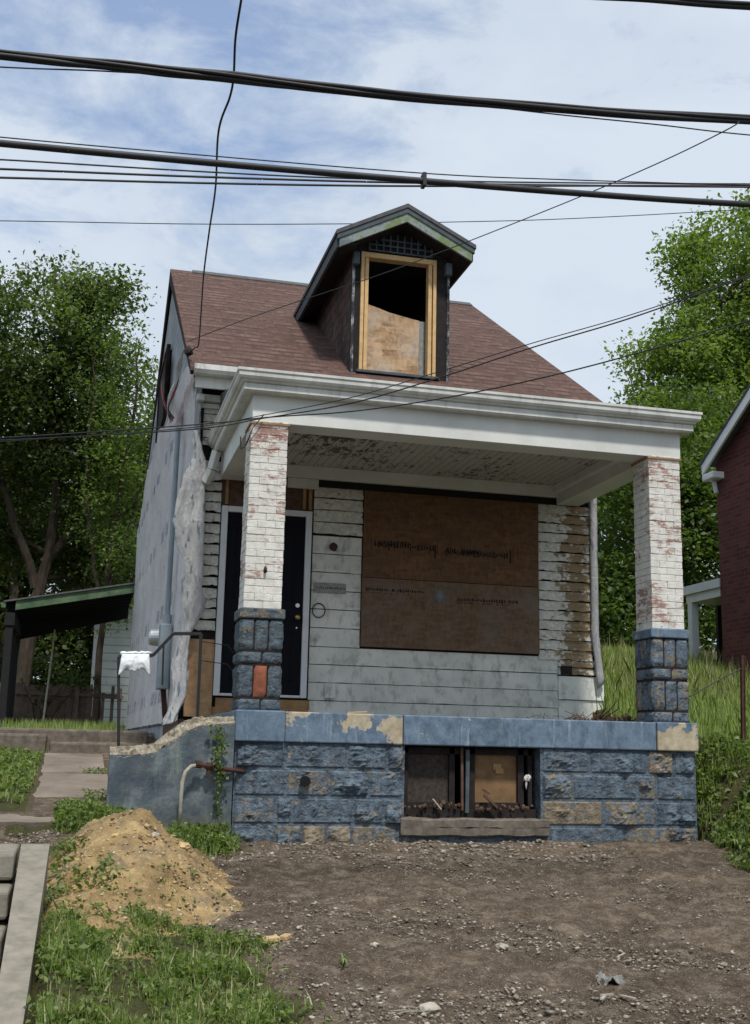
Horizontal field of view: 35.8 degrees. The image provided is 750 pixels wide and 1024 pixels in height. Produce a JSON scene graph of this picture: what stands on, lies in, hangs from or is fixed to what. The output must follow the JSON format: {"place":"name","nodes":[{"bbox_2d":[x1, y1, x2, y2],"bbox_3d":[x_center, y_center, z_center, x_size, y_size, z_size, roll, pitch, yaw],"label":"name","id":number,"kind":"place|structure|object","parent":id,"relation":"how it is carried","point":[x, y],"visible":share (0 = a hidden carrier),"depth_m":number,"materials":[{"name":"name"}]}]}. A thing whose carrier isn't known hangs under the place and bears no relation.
{"place":"outdoors","nodes":[
{"label":"outdoors","id":0,"kind":"place"},
{"bbox_2d":[0,753,107,829],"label":"path","id":1,"kind":"structure","parent":0,"point":[65,775],"depth_m":11.62,"materials":[{"name":"concrete"}]},
{"bbox_2d":[0,717,124,729],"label":"grass","id":2,"kind":"structure","parent":0,"point":[69,724],"depth_m":21.71,"materials":[{"name":"green plant"}]},
{"bbox_2d":[0,645,749,1023],"bbox_3d":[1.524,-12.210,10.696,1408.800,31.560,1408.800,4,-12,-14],"label":"ground","id":3,"kind":"structure","parent":0,"point":[452,965],"depth_m":7.48,"materials":[{"name":"brown soil"}]},
{"bbox_2d":[0,746,44,803],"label":"weeds","id":4,"kind":"object","parent":3,"relation":"on","point":[4,789],"visible":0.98,"depth_m":12.12,"materials":[{"name":"green plant"}]},
{"bbox_2d":[0,844,49,1023],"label":"garden steps","id":5,"kind":"structure","parent":3,"relation":"on","point":[18,941],"depth_m":6.39,"materials":[{"name":"concrete"}]},
{"bbox_2d":[0,830,60,845],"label":"gravel patch","id":6,"kind":"object","parent":3,"relation":"on","point":[31,836],"visible":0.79,"depth_m":8.89,"materials":[{"name":"grey gravel"}]},
{"bbox_2d":[42,629,54,725],"bbox_3d":[-6.524,3.344,23.211,0.135,2.002,0.043,4,-12,-14],"label":"pale pole","id":7,"kind":"object","parent":3,"relation":"on","point":[45,703],"visible":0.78,"depth_m":23.20,"materials":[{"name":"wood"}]},
{"bbox_2d":[0,683,116,723],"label":"wooden fence","id":8,"kind":"object","parent":3,"relation":"on","point":[88,709],"visible":0.61,"depth_m":25.07,"materials":[{"name":"brown wood"}]},
{"bbox_2d":[18,658,106,724],"bbox_3d":[-6.818,3.989,25.031,1.984,1.668,0.648,4,-12,-14],"label":"fence bush","id":9,"kind":"object","parent":3,"relation":"on","point":[72,685],"visible":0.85,"depth_m":24.99,"materials":[{"name":"green plant"}]},
{"bbox_2d":[0,582,134,726],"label":"carport canopy","id":10,"kind":"object","parent":3,"relation":"on","point":[31,616],"visible":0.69,"depth_m":23.17,"materials":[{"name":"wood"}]},
{"bbox_2d":[0,727,147,752],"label":"terrace","id":11,"kind":"structure","parent":3,"relation":"on","point":[33,738],"depth_m":14.78,"materials":[{"name":"concrete"}]},
{"bbox_2d":[0,387,153,717],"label":"shade tree","id":12,"kind":"object","parent":3,"relation":"on","point":[74,647],"visible":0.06,"depth_m":34.06,"materials":[{"name":"green plant"}]},
{"bbox_2d":[0,241,160,716],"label":"shade tree","id":13,"kind":"object","parent":3,"relation":"on","point":[29,394],"visible":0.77,"depth_m":28.03,"materials":[{"name":"green plant"}]},
{"bbox_2d":[76,767,107,802],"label":"weeds","id":14,"kind":"object","parent":3,"relation":"on","point":[88,790],"visible":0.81,"depth_m":10.53,"materials":[{"name":"green plant"}]},
{"bbox_2d":[43,820,145,927],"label":"weeds","id":15,"kind":"object","parent":3,"relation":"on","point":[72,846],"visible":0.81,"depth_m":7.32,"materials":[{"name":"green plant"}]},
{"bbox_2d":[58,320,162,723],"bbox_3d":[-5.833,0.109,26.523,2.797,9.728,3.016,4,-12,-14],"label":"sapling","id":16,"kind":"object","parent":3,"relation":"on","point":[116,558],"visible":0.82,"depth_m":26.45,"materials":[{"name":"green plant"}]},
{"bbox_2d":[99,686,122,724],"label":"wooden gate","id":17,"kind":"structure","parent":3,"relation":"on","point":[103,697],"depth_m":25.19,"materials":[{"name":"brown wood"}]},
{"bbox_2d":[90,526,136,725],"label":"neighbouring house","id":18,"kind":"structure","parent":3,"relation":"on","point":[115,644],"depth_m":29.39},
{"bbox_2d":[38,808,242,961],"bbox_3d":[-1.342,2.432,7.535,2.090,0.915,3.696,4,-12,-14],"label":"soil heap","id":19,"kind":"object","parent":3,"relation":"on","point":[138,870],"visible":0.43,"depth_m":7.53,"materials":[{"name":"beige soil"}]},
{"bbox_2d":[151,832,158,837],"bbox_3d":[-1.506,2.210,7.962,0.058,0.037,0.050,4,-12,-14],"label":"stone","id":20,"kind":"object","parent":19,"relation":"on","point":[154,834],"visible":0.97,"depth_m":7.94,"materials":[{"name":"grey stone"}]},
{"bbox_2d":[179,841,190,849],"bbox_3d":[-1.341,2.352,8.181,0.097,0.069,0.115,-8,-15,39],"label":"stone","id":21,"kind":"object","parent":19,"relation":"on","point":[186,846],"visible":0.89,"depth_m":8.17,"materials":[{"name":"beige stone"}]},
{"bbox_2d":[50,794,246,858],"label":"weeds","id":22,"kind":"object","parent":3,"relation":"on","point":[203,829],"visible":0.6,"depth_m":9.41,"materials":[{"name":"green plant"}]},
{"bbox_2d":[54,809,243,934],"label":"clods","id":23,"kind":"object","parent":3,"relation":"on","point":[146,825],"visible":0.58,"depth_m":7.64,"materials":[{"name":"beige soil"}]},
{"bbox_2d":[23,852,339,1023],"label":"grass","id":24,"kind":"structure","parent":3,"relation":"on","point":[169,1003],"depth_m":5.85,"materials":[{"name":"green plant"}]},
{"bbox_2d":[260,935,279,942],"bbox_3d":[-0.619,2.513,6.835,0.111,0.034,0.066,8,-13,-30],"label":"brick chip","id":25,"kind":"object","parent":3,"relation":"on","point":[272,938],"visible":0.59,"depth_m":6.82,"materials":[{"name":"beige stone"}]},
{"bbox_2d":[280,933,291,940],"bbox_3d":[-0.532,2.530,6.917,0.048,0.034,0.081,-3,-12,18],"label":"brick chip","id":26,"kind":"object","parent":3,"relation":"on","point":[285,936],"visible":1,"depth_m":6.89,"materials":[{"name":"beige stone"}]},
{"bbox_2d":[336,953,348,966],"bbox_3d":[-0.187,2.469,6.398,0.096,0.064,0.161,4,-12,-14],"label":"weed plant","id":27,"kind":"object","parent":3,"relation":"on","point":[344,959],"visible":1,"depth_m":6.39,"materials":[{"name":"green plant"}]},
{"bbox_2d":[369,942,378,946],"bbox_3d":[-0.002,2.500,6.713,0.056,0.036,0.064,4,-12,-14],"label":"stone","id":28,"kind":"object","parent":3,"relation":"on","point":[374,944],"visible":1,"depth_m":6.69,"materials":[{"name":"white stone"}]},
{"bbox_2d":[106,203,702,844],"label":"derelict house","id":29,"kind":"structure","parent":3,"relation":"on","point":[418,581],"depth_m":12.98,"materials":[{"name":"white wood"}]},
{"bbox_2d":[118,651,151,674],"bbox_3d":[-2.109,1.329,10.216,0.279,0.224,0.112,4,-12,-14],"label":"plastic bag","id":30,"kind":"object","parent":29,"relation":"hanging from","point":[134,661],"visible":1,"depth_m":10.19,"materials":[{"name":"white plastic"}]},
{"bbox_2d":[177,760,245,828],"bbox_3d":[-1.379,2.405,9.901,0.597,0.564,0.077,8,-13,-29],"label":"gas pipe","id":31,"kind":"object","parent":29,"relation":"attached to","point":[208,766],"visible":0.98,"depth_m":9.86,"materials":[{"name":"metal"}]},
{"bbox_2d":[188,0,241,351],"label":"service drop","id":32,"kind":"object","parent":29,"relation":"attached to","point":[234,62],"visible":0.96,"depth_m":8.16,"materials":[{"name":"black rubber"}]},
{"bbox_2d":[207,722,229,823],"bbox_3d":[-1.348,2.228,9.931,0.223,0.846,0.159,4,-12,-14],"label":"climbing weed","id":33,"kind":"object","parent":29,"relation":"attached to","point":[218,751],"visible":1,"depth_m":9.94,"materials":[{"name":"green plant"}]},
{"bbox_2d":[212,505,311,698],"bbox_3d":[-1.242,0.998,12.988,1.031,2.113,0.114,4,-12,-14],"label":"door","id":34,"kind":"structure","parent":29,"relation":"in","point":[295,594],"depth_m":13.01,"materials":[{"name":"black metal"}]},
{"bbox_2d":[300,776,310,786],"bbox_3d":[-0.609,2.351,10.156,0.089,0.094,0.051,4,-12,-14],"label":"drain hole","id":35,"kind":"object","parent":29,"relation":"attached to","point":[305,781],"visible":1,"depth_m":10.14,"materials":[{"name":"black"}]},
{"bbox_2d":[359,490,539,654],"bbox_3d":[0.902,0.717,13.620,2.180,1.828,0.050,4,-12,-14],"label":"boarded window","id":36,"kind":"structure","parent":29,"relation":"in","point":[439,573],"depth_m":13.59,"materials":[{"name":"brown wood"}]},
{"bbox_2d":[404,800,532,811],"bbox_3d":[0.871,2.681,10.586,1.249,0.109,0.125,4,-12,-14],"label":"rubble","id":37,"kind":"object","parent":29,"relation":"on","point":[481,808],"visible":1,"depth_m":10.59,"materials":[{"name":"brown stone"}]},
{"bbox_2d":[482,789,497,808],"bbox_3d":[1.050,2.618,10.621,0.143,0.174,0.059,3,-12,-9],"label":"wood splinter","id":38,"kind":"object","parent":37,"relation":"on","point":[490,800],"visible":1,"depth_m":10.59,"materials":[{"name":"wood"}]},
{"bbox_2d":[404,746,535,828],"bbox_3d":[0.862,2.537,10.699,1.302,0.720,0.170,4,-12,-14],"label":"basement window","id":39,"kind":"structure","parent":29,"relation":"in","point":[429,772],"depth_m":10.68,"materials":[{"name":"brown wood"}]},
{"bbox_2d":[523,774,530,788],"bbox_3d":[1.411,2.502,10.777,0.074,0.137,0.056,4,-12,-14],"label":"foam scrap","id":40,"kind":"object","parent":29,"relation":"attached to","point":[527,778],"visible":1,"depth_m":10.77,"materials":[{"name":"plastic"}]},
{"bbox_2d":[526,711,635,721],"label":"dry litter","id":41,"kind":"object","parent":29,"relation":"on","point":[628,718],"visible":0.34,"depth_m":12.00,"materials":[{"name":"brown plant"}]},
{"bbox_2d":[595,691,619,720],"bbox_3d":[2.375,2.064,12.301,0.288,0.361,0.408,4,-12,-14],"label":"dead shrub","id":42,"kind":"object","parent":29,"relation":"on","point":[604,709],"visible":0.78,"depth_m":12.12,"materials":[{"name":"brown plant"}]},
{"bbox_2d":[210,839,613,863],"bbox_3d":[0.317,2.869,9.828,3.475,0.165,0.844,4,-12,-14],"label":"rubble strip","id":43,"kind":"object","parent":3,"relation":"on","point":[313,847],"visible":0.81,"depth_m":9.89,"materials":[{"name":"grey gravel"}]},
{"bbox_2d":[419,1002,440,1012],"bbox_3d":[0.271,2.429,5.696,0.116,0.057,0.080,4,-12,-14],"label":"stone","id":44,"kind":"object","parent":3,"relation":"on","point":[430,1007],"visible":0.97,"depth_m":5.67,"materials":[{"name":"white stone"}]},
{"bbox_2d":[190,845,739,1023],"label":"twig litter","id":45,"kind":"object","parent":3,"relation":"on","point":[483,940],"visible":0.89,"depth_m":6.84,"materials":[{"name":"brown wood"}]},
{"bbox_2d":[495,942,508,949],"bbox_3d":[0.760,2.594,6.943,0.067,0.048,0.076,11,-15,-40],"label":"stone","id":46,"kind":"object","parent":3,"relation":"on","point":[501,946],"visible":0.98,"depth_m":6.92,"materials":[{"name":"white stone"}]},
{"bbox_2d":[600,993,613,995],"bbox_3d":[1.206,2.509,6.041,0.101,0.016,0.018,12,-15,-42],"label":"wood splinter","id":47,"kind":"object","parent":3,"relation":"on","point":[610,994],"visible":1,"depth_m":6.03,"materials":[{"name":"wood"}]},
{"bbox_2d":[596,971,625,984],"bbox_3d":[1.281,2.546,6.337,0.200,0.069,0.145,4,-12,-14],"label":"crumpled sheet","id":48,"kind":"object","parent":3,"relation":"on","point":[617,979],"visible":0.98,"depth_m":6.33,"materials":[{"name":"grey paper"}]},
{"bbox_2d":[619,995,635,998],"bbox_3d":[1.309,2.516,6.030,0.018,0.016,0.120,7,-13,-27],"label":"wood splinter","id":49,"kind":"object","parent":3,"relation":"on","point":[625,996],"visible":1,"depth_m":6.02,"materials":[{"name":"wood"}]},
{"bbox_2d":[597,490,717,651],"bbox_3d":[7.161,1.854,39.822,12.125,10.016,6.247,4,-12,-14],"label":"shade tree","id":50,"kind":"object","parent":3,"relation":"on","point":[600,524],"visible":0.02,"depth_m":39.99,"materials":[{"name":"green plant"}]},
{"bbox_2d":[597,372,739,650],"bbox_3d":[7.990,0.628,30.972,8.298,8.965,5.042,4,-12,-14],"label":"shade tree","id":51,"kind":"object","parent":3,"relation":"on","point":[617,587],"visible":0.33,"depth_m":29.92,"materials":[{"name":"green plant"}]},
{"bbox_2d":[601,188,749,511],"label":"shade tree","id":52,"kind":"object","parent":3,"relation":"on","point":[719,357],"visible":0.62,"depth_m":36.06,"materials":[{"name":"green plant"}]},
{"bbox_2d":[683,384,749,671],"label":"brick house","id":53,"kind":"structure","parent":3,"relation":"on","point":[727,592],"depth_m":19.42,"materials":[{"name":"brick"}]},
{"bbox_2d":[695,729,749,872],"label":"weeds","id":54,"kind":"object","parent":3,"relation":"on","point":[721,829],"visible":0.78,"depth_m":11.22,"materials":[{"name":"green plant"}]},
{"bbox_2d":[706,747,747,870],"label":"dead leaves","id":55,"kind":"object","parent":3,"relation":"on","point":[726,848],"visible":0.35,"depth_m":10.64,"materials":[{"name":"plant"}]},
{"bbox_2d":[724,836,747,848],"bbox_3d":[3.303,3.028,10.637,0.218,0.131,0.317,4,-12,-14],"label":"weed plant","id":56,"kind":"object","parent":3,"relation":"on","point":[733,841],"visible":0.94,"depth_m":10.59,"materials":[{"name":"green plant"}]},
{"bbox_2d":[740,655,745,742],"bbox_3d":[3.700,2.145,11.676,0.081,1.403,0.047,4,-12,-14],"label":"iron post","id":57,"kind":"object","parent":3,"relation":"on","point":[742,698],"visible":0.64,"depth_m":11.73,"materials":[{"name":"brown metal"}]},
{"bbox_2d":[689,668,740,696],"bbox_3d":[3.354,1.713,11.642,0.789,0.343,0.043,6,-12,-21],"label":"stay wire","id":58,"kind":"object","parent":57,"relation":"attached to","point":[715,682],"visible":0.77,"depth_m":11.66,"materials":[{"name":"grey metal"}]},
{"bbox_2d":[0,140,749,207],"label":"trunk cable","id":59,"kind":"object","parent":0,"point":[299,170],"visible":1,"depth_m":7.10,"materials":[{"name":"black rubber"}]},
{"bbox_2d":[0,136,749,185],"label":"messenger wire","id":60,"kind":"object","parent":59,"relation":"attached to","point":[364,168],"visible":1,"depth_m":7.12,"materials":[{"name":"black metal"}]},
{"bbox_2d":[420,172,426,188],"bbox_3d":[0.302,-2.059,7.218,0.022,0.085,0.060,4,-12,-14],"label":"cable clamp","id":61,"kind":"object","parent":59,"relation":"attached to","point":[424,182],"visible":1,"depth_m":7.19,"materials":[{"name":"black metal"}]},
{"bbox_2d":[0,168,749,187],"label":"thin wire","id":62,"kind":"object","parent":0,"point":[168,175],"visible":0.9,"depth_m":7.95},
{"bbox_2d":[0,176,749,186],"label":"thin wire","id":63,"kind":"object","parent":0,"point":[180,182],"visible":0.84,"depth_m":7.94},
{"bbox_2d":[0,275,749,440],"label":"service line","id":64,"kind":"object","parent":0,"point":[402,388],"visible":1,"depth_m":8.45,"materials":[{"name":"black rubber"}]},
{"bbox_2d":[0,320,749,438],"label":"service line","id":65,"kind":"object","parent":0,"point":[395,405],"visible":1,"depth_m":8.45,"materials":[{"name":"black rubber"}]},
{"bbox_2d":[0,274,749,441],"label":"service line","id":66,"kind":"object","parent":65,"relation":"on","point":[415,378],"visible":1,"depth_m":8.43,"materials":[{"name":"black rubber"}]},
{"bbox_2d":[0,159,749,183],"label":"thin wire","id":67,"kind":"object","parent":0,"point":[322,177],"visible":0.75,"depth_m":7.95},
{"bbox_2d":[0,208,749,224],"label":"wire","id":68,"kind":"object","parent":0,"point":[351,223],"visible":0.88,"depth_m":26.45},
{"bbox_2d":[0,49,749,124],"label":"cable bundle","id":69,"kind":"object","parent":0,"point":[242,78],"visible":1,"depth_m":7.08,"materials":[{"name":"black rubber"}]},
{"bbox_2d":[0,66,190,76],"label":"thin wire","id":70,"kind":"object","parent":69,"relation":"attached to","point":[86,70],"visible":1,"depth_m":6.70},
{"bbox_2d":[508,109,749,135],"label":"thin wire","id":71,"kind":"object","parent":69,"relation":"attached to","point":[629,121],"visible":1,"depth_m":7.55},
{"bbox_2d":[0,0,749,683],"label":"sky","id":72,"kind":"structure","parent":0,"point":[538,280],"materials":[{"name":"blue"}]},
{"bbox_2d":[187,121,739,341],"bbox_3d":[0.333,-2.250,10.496,0.485,0.427,6.968,11,-15,-39],"label":"service line","id":73,"kind":"object","parent":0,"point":[487,233],"visible":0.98,"depth_m":9.94,"materials":[{"name":"black rubber"}]},
{"bbox_2d":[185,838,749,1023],"bbox_3d":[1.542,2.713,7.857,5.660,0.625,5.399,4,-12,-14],"label":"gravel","id":74,"kind":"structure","parent":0,"point":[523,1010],"depth_m":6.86,"materials":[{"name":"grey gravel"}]},
{"bbox_2d":[597,636,749,804],"bbox_3d":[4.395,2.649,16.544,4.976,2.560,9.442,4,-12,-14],"label":"grass","id":75,"kind":"structure","parent":0,"point":[714,721],"depth_m":14.54,"materials":[{"name":"green plant"}]},
{"bbox_2d":[602,0,749,9],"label":"cable bundle","id":76,"kind":"object","parent":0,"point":[731,4],"visible":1,"depth_m":7.63,"materials":[{"name":"black rubber"}]}
]}

